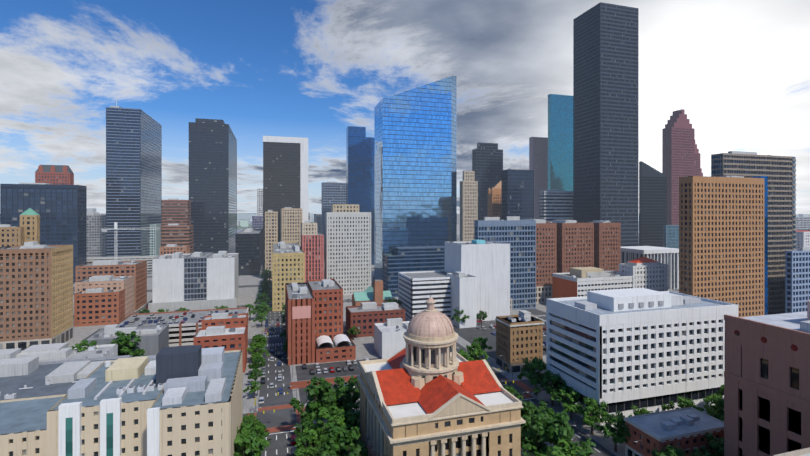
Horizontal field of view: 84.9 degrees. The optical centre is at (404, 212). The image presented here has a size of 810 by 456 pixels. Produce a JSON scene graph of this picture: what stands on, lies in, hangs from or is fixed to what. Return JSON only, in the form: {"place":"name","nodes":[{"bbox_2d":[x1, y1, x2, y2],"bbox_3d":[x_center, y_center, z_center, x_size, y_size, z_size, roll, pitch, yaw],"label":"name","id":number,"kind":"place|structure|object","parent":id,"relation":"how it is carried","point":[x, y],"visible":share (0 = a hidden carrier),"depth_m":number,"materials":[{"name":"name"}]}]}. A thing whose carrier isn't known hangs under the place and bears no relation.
{"place":"outdoors","nodes":[
{"label":"outdoors","id":0,"kind":"place"},
{"bbox_2d":[263,142,299,265],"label":"tower","id":1,"kind":"structure","parent":0,"point":[281,174],"depth_m":608.34,"materials":[{"name":"black glass"}]},
{"bbox_2d":[0,0,809,214],"label":"sky","id":2,"kind":"structure","parent":0,"point":[739,70],"materials":[{"name":"blue"}]},
{"bbox_2d":[311,420,547,455],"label":"courthouse lawn","id":3,"kind":"structure","parent":0,"point":[355,442],"depth_m":136.90,"materials":[{"name":"green plant"}]},
{"bbox_2d":[289,375,354,424],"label":"tree","id":4,"kind":"object","parent":3,"relation":"on","point":[318,388],"visible":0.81,"depth_m":143.68,"materials":[{"name":"green plant"}]},
{"bbox_2d":[301,406,357,445],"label":"tree","id":5,"kind":"object","parent":3,"relation":"on","point":[338,417],"visible":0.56,"depth_m":131.23,"materials":[{"name":"green plant"}]},
{"bbox_2d":[307,422,367,455],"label":"tree","id":6,"kind":"object","parent":3,"relation":"on","point":[332,444],"visible":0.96,"depth_m":115.09,"materials":[{"name":"green plant"}]},
{"bbox_2d":[320,375,359,410],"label":"tree","id":7,"kind":"object","parent":3,"relation":"on","point":[350,389],"visible":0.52,"depth_m":149.42,"materials":[{"name":"green plant"}]},
{"bbox_2d":[521,399,557,444],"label":"tree","id":8,"kind":"object","parent":3,"relation":"on","point":[528,411],"visible":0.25,"depth_m":132.29,"materials":[{"name":"green plant"}]},
{"bbox_2d":[521,411,595,455],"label":"tree","id":9,"kind":"object","parent":3,"relation":"on","point":[555,430],"visible":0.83,"depth_m":118.22,"materials":[{"name":"green plant"}]},
{"bbox_2d":[546,439,596,455],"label":"tree","id":10,"kind":"object","parent":3,"relation":"on","point":[556,451],"visible":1,"depth_m":107.57,"materials":[{"name":"green plant"}]},
{"bbox_2d":[73,213,809,455],"bbox_3d":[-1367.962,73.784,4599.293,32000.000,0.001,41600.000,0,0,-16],"label":"ground","id":11,"kind":"structure","parent":0,"point":[281,444],"depth_m":185.37,"materials":[{"name":"asphalt"}]},
{"bbox_2d":[0,224,23,246],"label":"tan building","id":12,"kind":"structure","parent":11,"relation":"on","point":[11,236],"depth_m":292.14,"materials":[{"name":"concrete"}]},
{"bbox_2d":[20,215,39,244],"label":"building tower","id":13,"kind":"structure","parent":11,"relation":"on","point":[30,224],"depth_m":302.42,"materials":[{"name":"beige stone"}]},
{"bbox_2d":[0,241,72,350],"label":"building","id":14,"kind":"structure","parent":11,"relation":"on","point":[36,293],"depth_m":232.88,"materials":[{"name":"beige brick"}]},
{"bbox_2d":[0,183,86,283],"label":"building","id":15,"kind":"structure","parent":11,"relation":"on","point":[61,210],"depth_m":450.28,"materials":[{"name":"blue glass"}]},
{"bbox_2d":[35,172,73,184],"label":"castle building","id":16,"kind":"structure","parent":11,"relation":"on","point":[55,178],"depth_m":523.09,"materials":[{"name":"brick"}]},
{"bbox_2d":[35,164,72,172],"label":"building roof","id":17,"kind":"structure","parent":16,"relation":"on","point":[56,168],"depth_m":524.28,"materials":[{"name":"metal"}]},
{"bbox_2d":[0,343,117,361],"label":"white building","id":18,"kind":"structure","parent":11,"relation":"on","point":[53,352],"depth_m":185.67,"materials":[{"name":"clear glass"}]},
{"bbox_2d":[0,355,131,400],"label":"grey building","id":19,"kind":"structure","parent":11,"relation":"on","point":[27,377],"depth_m":151.61,"materials":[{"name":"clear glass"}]},
{"bbox_2d":[74,288,124,326],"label":"brick building","id":20,"kind":"structure","parent":11,"relation":"on","point":[95,306],"depth_m":288.70,"materials":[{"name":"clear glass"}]},
{"bbox_2d":[75,275,134,317],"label":"brick building","id":21,"kind":"structure","parent":11,"relation":"on","point":[114,283],"depth_m":305.33,"materials":[{"name":"brick"},{"name":"glass"}]},
{"bbox_2d":[76,260,146,309],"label":"brick building","id":22,"kind":"structure","parent":11,"relation":"on","point":[137,269],"depth_m":333.01,"materials":[{"name":"orange brick"}]},
{"bbox_2d":[0,345,242,455],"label":"building","id":23,"kind":"structure","parent":11,"relation":"on","point":[179,401],"depth_m":102.74,"materials":[{"name":"beige concrete"}]},
{"bbox_2d":[87,256,158,274],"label":"building","id":24,"kind":"structure","parent":11,"relation":"on","point":[134,258],"depth_m":519.08,"materials":[{"name":"white concrete"}]},
{"bbox_2d":[82,324,168,356],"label":"grey building","id":25,"kind":"structure","parent":11,"relation":"on","point":[154,339],"depth_m":216.87,"materials":[{"name":"concrete"}]},
{"bbox_2d":[106,106,161,256],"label":"tower","id":26,"kind":"structure","parent":11,"relation":"on","point":[133,168],"depth_m":623.87,"materials":[{"name":"blue glass"}]},
{"bbox_2d":[160,244,189,255],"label":"brick building","id":27,"kind":"structure","parent":11,"relation":"on","point":[172,249],"depth_m":430.67,"materials":[{"name":"brown brick"}]},
{"bbox_2d":[161,199,190,224],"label":"brown building","id":28,"kind":"structure","parent":11,"relation":"on","point":[175,211],"depth_m":560.33,"materials":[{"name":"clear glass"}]},
{"bbox_2d":[161,224,192,253],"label":"brown building","id":29,"kind":"structure","parent":11,"relation":"on","point":[177,234],"depth_m":499.96,"materials":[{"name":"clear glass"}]},
{"bbox_2d":[117,307,248,346],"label":"garage building","id":30,"kind":"structure","parent":11,"relation":"on","point":[183,334],"depth_m":252.16,"materials":[{"name":"grey concrete"}]},
{"bbox_2d":[148,251,237,312],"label":"building","id":31,"kind":"structure","parent":11,"relation":"on","point":[199,281],"depth_m":336.25,"materials":[{"name":"white concrete"}]},
{"bbox_2d":[189,122,236,253],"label":"tower","id":32,"kind":"structure","parent":11,"relation":"on","point":[213,172],"depth_m":637.85,"materials":[{"name":"black glass"}]},
{"bbox_2d":[193,325,246,372],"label":"red building","id":33,"kind":"structure","parent":11,"relation":"on","point":[228,338],"depth_m":203.13,"materials":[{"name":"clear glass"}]},
{"bbox_2d":[202,312,247,348],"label":"red building","id":34,"kind":"structure","parent":11,"relation":"on","point":[221,319],"depth_m":229.68,"materials":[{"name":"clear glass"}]},
{"bbox_2d":[235,227,262,275],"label":"dark building","id":35,"kind":"structure","parent":11,"relation":"on","point":[248,245],"depth_m":518.79,"materials":[{"name":"black glass"}]},
{"bbox_2d":[257,189,262,215],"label":"slim white tower","id":36,"kind":"structure","parent":11,"relation":"on","point":[259,202],"depth_m":805.67,"materials":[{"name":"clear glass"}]},
{"bbox_2d":[265,210,277,279],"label":"tan building","id":37,"kind":"structure","parent":11,"relation":"on","point":[271,227],"depth_m":482.46,"materials":[{"name":"concrete"}]},
{"bbox_2d":[263,136,307,222],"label":"tower frame","id":38,"kind":"object","parent":11,"relation":"on","point":[303,142],"visible":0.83,"depth_m":616.20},
{"bbox_2d":[272,242,304,310],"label":"yellow building","id":39,"kind":"structure","parent":11,"relation":"on","point":[288,262],"depth_m":332.55,"materials":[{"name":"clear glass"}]},
{"bbox_2d":[280,207,301,246],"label":"tan building","id":40,"kind":"structure","parent":11,"relation":"on","point":[290,223],"depth_m":503.95,"materials":[{"name":"concrete"}]},
{"bbox_2d":[285,282,314,364],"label":"building","id":41,"kind":"structure","parent":11,"relation":"on","point":[295,291],"depth_m":232.04,"materials":[{"name":"brick"}]},
{"bbox_2d":[288,298,314,365],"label":"building front","id":42,"kind":"structure","parent":41,"relation":"attached to","point":[299,313],"depth_m":214.83,"materials":[{"name":"red brick"}]},
{"bbox_2d":[301,233,323,281],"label":"high-rise building","id":43,"kind":"structure","parent":11,"relation":"on","point":[312,246],"depth_m":371.77,"materials":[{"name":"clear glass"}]},
{"bbox_2d":[301,221,316,234],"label":"building","id":44,"kind":"structure","parent":43,"relation":"on","point":[308,228],"depth_m":372.35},
{"bbox_2d":[307,279,342,340],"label":"building","id":45,"kind":"structure","parent":11,"relation":"on","point":[328,294],"depth_m":233.22,"materials":[{"name":"red brick"}]},
{"bbox_2d":[290,374,359,388],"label":"crosswalk","id":46,"kind":"structure","parent":11,"relation":"on","point":[301,384],"depth_m":186.26,"materials":[{"name":"brick"}]},
{"bbox_2d":[322,182,345,234],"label":"office building","id":47,"kind":"structure","parent":11,"relation":"on","point":[333,192],"depth_m":704.56,"materials":[{"name":"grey glass"}]},
{"bbox_2d":[315,334,355,362],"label":"brick building","id":48,"kind":"structure","parent":11,"relation":"on","point":[340,347],"depth_m":220.40,"materials":[{"name":"red brick"}]},
{"bbox_2d":[324,212,370,294],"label":"high-rise building","id":49,"kind":"structure","parent":11,"relation":"on","point":[347,251],"depth_m":394.50,"materials":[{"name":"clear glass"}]},
{"bbox_2d":[332,204,358,211],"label":"building","id":50,"kind":"structure","parent":49,"relation":"on","point":[345,207],"depth_m":398.31,"materials":[{"name":"concrete"}]},
{"bbox_2d":[346,136,373,264],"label":"tower","id":51,"kind":"structure","parent":11,"relation":"on","point":[360,171],"depth_m":614.57,"materials":[{"name":"glass"}]},
{"bbox_2d":[346,126,365,137],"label":"skyscraper top","id":52,"kind":"structure","parent":51,"relation":"on","point":[353,131],"depth_m":612.58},
{"bbox_2d":[135,281,598,455],"bbox_3d":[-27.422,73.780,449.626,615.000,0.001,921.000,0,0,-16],"label":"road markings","id":53,"kind":"object","parent":11,"relation":"on","point":[522,385],"visible":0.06,"depth_m":167.33,"materials":[{"name":"white"}]},
{"bbox_2d":[352,280,391,305],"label":"church building","id":54,"kind":"structure","parent":11,"relation":"on","point":[377,294],"depth_m":325.27,"materials":[{"name":"teal metal"}]},
{"bbox_2d":[346,302,404,337],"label":"building","id":55,"kind":"structure","parent":11,"relation":"on","point":[364,317],"depth_m":265.22,"materials":[{"name":"red brick"}]},
{"bbox_2d":[374,318,409,358],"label":"building","id":56,"kind":"structure","parent":11,"relation":"on","point":[389,340],"depth_m":224.39,"materials":[{"name":"concrete"}]},
{"bbox_2d":[65,261,723,455],"bbox_3d":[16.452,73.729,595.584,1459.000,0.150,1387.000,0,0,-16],"label":"sidewalk blocks","id":57,"kind":"structure","parent":11,"relation":"on","point":[363,345],"depth_m":234.18,"materials":[{"name":"concrete"}]},
{"bbox_2d":[233,423,265,455],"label":"tree","id":58,"kind":"object","parent":57,"relation":"on","point":[245,439],"visible":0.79,"depth_m":114.72,"materials":[{"name":"green plant"}]},
{"bbox_2d":[247,342,269,358],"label":"tree","id":59,"kind":"object","parent":57,"relation":"on","point":[259,347],"visible":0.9,"depth_m":215.59,"materials":[{"name":"green plant"}]},
{"bbox_2d":[293,417,316,436],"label":"tree","id":60,"kind":"object","parent":57,"relation":"on","point":[297,430],"visible":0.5,"depth_m":137.50,"materials":[{"name":"green plant"}]},
{"bbox_2d":[294,445,319,455],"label":"tree","id":61,"kind":"object","parent":57,"relation":"on","point":[311,451],"visible":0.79,"depth_m":120.14,"materials":[{"name":"green plant"}]},
{"bbox_2d":[295,432,322,454],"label":"tree","id":62,"kind":"object","parent":57,"relation":"on","point":[301,441],"visible":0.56,"depth_m":127.29,"materials":[{"name":"green plant"}]},
{"bbox_2d":[516,357,551,394],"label":"tree","id":63,"kind":"object","parent":57,"relation":"on","point":[532,366],"visible":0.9,"depth_m":178.71,"materials":[{"name":"green plant"}]},
{"bbox_2d":[533,370,569,406],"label":"tree","id":64,"kind":"object","parent":57,"relation":"on","point":[554,380],"visible":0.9,"depth_m":167.43,"materials":[{"name":"green plant"}]},
{"bbox_2d":[550,386,583,419],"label":"tree","id":65,"kind":"object","parent":57,"relation":"on","point":[568,403],"visible":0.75,"depth_m":157.47,"materials":[{"name":"green plant"}]},
{"bbox_2d":[570,396,612,434],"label":"tree","id":66,"kind":"object","parent":57,"relation":"on","point":[591,412],"visible":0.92,"depth_m":145.35,"materials":[{"name":"green plant"}]},
{"bbox_2d":[594,410,630,451],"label":"tree","id":67,"kind":"object","parent":57,"relation":"on","point":[617,434],"visible":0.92,"depth_m":135.00,"materials":[{"name":"green plant"}]},
{"bbox_2d":[651,444,689,455],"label":"tree","id":68,"kind":"object","parent":57,"relation":"on","point":[670,450],"visible":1,"depth_m":116.41,"materials":[{"name":"green plant"}]},
{"bbox_2d":[661,396,698,410],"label":"tree","id":69,"kind":"object","parent":57,"relation":"on","point":[685,402],"visible":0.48,"depth_m":151.04,"materials":[{"name":"green plant"}]},
{"bbox_2d":[696,393,723,420],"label":"tree","id":70,"kind":"object","parent":57,"relation":"on","point":[715,411],"visible":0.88,"depth_m":149.38,"materials":[{"name":"green plant"}]},
{"bbox_2d":[702,433,723,455],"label":"tree","id":71,"kind":"object","parent":57,"relation":"on","point":[716,446],"visible":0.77,"depth_m":122.28,"materials":[{"name":"green plant"}]},
{"bbox_2d":[383,254,444,296],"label":"office building","id":72,"kind":"structure","parent":11,"relation":"on","point":[393,265],"depth_m":388.46,"materials":[{"name":"blue glass"}]},
{"bbox_2d":[394,246,444,254],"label":"building","id":73,"kind":"structure","parent":72,"relation":"on","point":[418,250],"depth_m":394.52,"materials":[{"name":"glass"}]},
{"bbox_2d":[374,76,456,279],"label":"tower","id":74,"kind":"structure","parent":11,"relation":"on","point":[415,166],"depth_m":410.01,"materials":[{"name":"glass"}]},
{"bbox_2d":[295,321,545,402],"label":"parking lots","id":75,"kind":"structure","parent":11,"relation":"on","point":[470,334],"depth_m":214.19,"materials":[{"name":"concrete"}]},
{"bbox_2d":[69,339,96,351],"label":"tree","id":76,"kind":"object","parent":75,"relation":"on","point":[79,346],"visible":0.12,"depth_m":197.13,"materials":[{"name":"green plant"}]},
{"bbox_2d":[115,331,140,355],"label":"tree","id":77,"kind":"object","parent":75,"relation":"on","point":[122,339],"visible":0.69,"depth_m":207.02,"materials":[{"name":"green plant"}]},
{"bbox_2d":[470,348,489,364],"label":"tree","id":78,"kind":"object","parent":75,"relation":"on","point":[477,353],"visible":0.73,"depth_m":201.64,"materials":[{"name":"green plant"}]},
{"bbox_2d":[398,270,450,320],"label":"building","id":79,"kind":"structure","parent":11,"relation":"on","point":[415,288],"depth_m":292.85,"materials":[{"name":"concrete"},{"name":"glass"}]},
{"bbox_2d":[356,292,525,455],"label":"courthouse","id":80,"kind":"structure","parent":11,"relation":"on","point":[424,391],"depth_m":114.71,"materials":[{"name":"stone"},{"name":"glass"},{"name":"tile"}]},
{"bbox_2d":[87,208,806,234],"bbox_3d":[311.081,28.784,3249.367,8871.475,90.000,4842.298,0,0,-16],"label":"city","id":81,"kind":"object","parent":11,"relation":"on","point":[239,222],"visible":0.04,"depth_m":2259.76},
{"bbox_2d":[87,211,809,256],"bbox_3d":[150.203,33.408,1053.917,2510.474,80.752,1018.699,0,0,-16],"label":"distant buildings","id":82,"kind":"structure","parent":11,"relation":"on","point":[96,237],"depth_m":690.31,"materials":[{"name":"grey glass"}]},
{"bbox_2d":[447,271,475,327],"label":"building","id":83,"kind":"structure","parent":11,"relation":"on","point":[463,292],"depth_m":283.11,"materials":[{"name":"concrete"}]},
{"bbox_2d":[460,181,477,240],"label":"tower","id":84,"kind":"structure","parent":11,"relation":"on","point":[468,203],"depth_m":477.67,"materials":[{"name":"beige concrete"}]},
{"bbox_2d":[445,240,509,320],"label":"building","id":85,"kind":"structure","parent":11,"relation":"on","point":[487,265],"depth_m":302.25,"materials":[{"name":"concrete"}]},
{"bbox_2d":[472,148,502,219],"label":"tower","id":86,"kind":"structure","parent":11,"relation":"on","point":[487,166],"depth_m":598.86,"materials":[{"name":"black glass"}]},
{"bbox_2d":[488,193,500,219],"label":"tower","id":87,"kind":"structure","parent":11,"relation":"on","point":[494,204],"depth_m":516.19,"materials":[{"name":"brown glass"}]},
{"bbox_2d":[474,216,535,309],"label":"building","id":88,"kind":"structure","parent":11,"relation":"on","point":[517,234],"depth_m":335.21,"materials":[{"name":"blue glass"}]},
{"bbox_2d":[501,168,533,219],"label":"tower","id":89,"kind":"structure","parent":11,"relation":"on","point":[517,191],"depth_m":478.92,"materials":[{"name":"blue glass"}]},
{"bbox_2d":[496,310,542,372],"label":"building","id":90,"kind":"structure","parent":11,"relation":"on","point":[515,345],"depth_m":205.76,"materials":[{"name":"brown brick"}]},
{"bbox_2d":[529,137,547,218],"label":"tower","id":91,"kind":"structure","parent":11,"relation":"on","point":[538,155],"depth_m":895.27,"materials":[{"name":"grey glass"}]},
{"bbox_2d":[536,286,551,303],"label":"building base","id":92,"kind":"object","parent":11,"relation":"on","point":[543,293],"visible":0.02,"depth_m":358.64,"materials":[{"name":"white concrete"}]},
{"bbox_2d":[521,219,556,286],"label":"office building","id":93,"kind":"structure","parent":92,"relation":"on","point":[546,250],"depth_m":359.22,"materials":[{"name":"brick"}]},
{"bbox_2d":[546,220,593,272],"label":"office building","id":94,"kind":"structure","parent":92,"relation":"on","point":[575,243],"depth_m":367.63,"materials":[{"name":"brick"}]},
{"bbox_2d":[576,220,620,270],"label":"office building","id":95,"kind":"structure","parent":92,"relation":"on","point":[607,245],"depth_m":376.98,"materials":[{"name":"brick"}]},
{"bbox_2d":[539,190,572,221],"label":"office building","id":96,"kind":"structure","parent":11,"relation":"on","point":[555,204],"depth_m":518.25,"materials":[{"name":"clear glass"}]},
{"bbox_2d":[548,94,572,190],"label":"tower","id":97,"kind":"structure","parent":11,"relation":"on","point":[560,142],"depth_m":860.95,"materials":[{"name":"glass"}]},
{"bbox_2d":[552,267,641,297],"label":"building","id":98,"kind":"structure","parent":11,"relation":"on","point":[577,281],"depth_m":335.08,"materials":[{"name":"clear glass"}]},
{"bbox_2d":[573,2,637,246],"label":"skyscraper","id":99,"kind":"structure","parent":11,"relation":"on","point":[605,111],"depth_m":470.81,"materials":[{"name":"grey glass"}]},
{"bbox_2d":[546,288,737,427],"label":"admin building","id":100,"kind":"structure","parent":11,"relation":"on","point":[623,350],"depth_m":157.75,"materials":[{"name":"white concrete"}]},
{"bbox_2d":[619,256,667,290],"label":"building","id":101,"kind":"structure","parent":11,"relation":"on","point":[653,273],"depth_m":343.14,"materials":[{"name":"white concrete"}]},
{"bbox_2d":[621,246,678,289],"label":"building","id":102,"kind":"structure","parent":11,"relation":"on","point":[668,256],"depth_m":422.18,"materials":[{"name":"white concrete"}]},
{"bbox_2d":[639,176,666,246],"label":"tower","id":103,"kind":"structure","parent":11,"relation":"on","point":[652,206],"depth_m":593.54,"materials":[{"name":"black glass"}]},
{"bbox_2d":[639,161,665,175],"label":"sloped roof","id":104,"kind":"structure","parent":103,"relation":"on","point":[645,169],"depth_m":591.68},
{"bbox_2d":[664,225,678,248],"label":"building base","id":105,"kind":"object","parent":11,"relation":"on","point":[671,236],"visible":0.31,"depth_m":551.48,"materials":[{"name":"blue glass"}]},
{"bbox_2d":[624,407,723,455],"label":"low-rise building","id":106,"kind":"structure","parent":11,"relation":"on","point":[686,429],"depth_m":128.02,"materials":[{"name":"grey"}]},
{"bbox_2d":[662,127,694,224],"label":"tower","id":107,"kind":"structure","parent":11,"relation":"on","point":[678,152],"depth_m":681.36,"materials":[{"name":"red glass"}]},
{"bbox_2d":[665,109,691,127],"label":"tower cap","id":108,"kind":"object","parent":107,"relation":"on","point":[678,118],"visible":0.96,"depth_m":683.74,"materials":[{"name":"stone"}]},
{"bbox_2d":[711,151,792,314],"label":"tower","id":109,"kind":"structure","parent":11,"relation":"on","point":[777,171],"depth_m":315.04,"materials":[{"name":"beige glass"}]},
{"bbox_2d":[724,301,809,455],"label":"building","id":110,"kind":"structure","parent":11,"relation":"on","point":[767,388],"depth_m":105.80,"materials":[{"name":"pink concrete"}]},
{"bbox_2d":[772,447,809,455],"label":"ledge","id":111,"kind":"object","parent":11,"relation":"on","point":[804,452],"visible":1,"depth_m":74.17,"materials":[{"name":"beige concrete"}]},
{"bbox_2d":[793,157,795,249],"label":"skyscraper","id":112,"kind":"structure","parent":11,"relation":"on","point":[794,203],"depth_m":320.89,"materials":[{"name":"grey glass"}]},
{"bbox_2d":[785,247,809,312],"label":"building","id":113,"kind":"structure","parent":11,"relation":"on","point":[797,280],"depth_m":292.47,"materials":[{"name":"white glass"}]},
{"bbox_2d":[796,230,809,249],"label":"building","id":114,"kind":"structure","parent":11,"relation":"on","point":[802,238],"depth_m":605.74,"materials":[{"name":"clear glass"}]},
{"bbox_2d":[679,176,767,316],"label":"tower","id":115,"kind":"structure","parent":0,"point":[721,238],"depth_m":254.89,"materials":[{"name":"concrete"}]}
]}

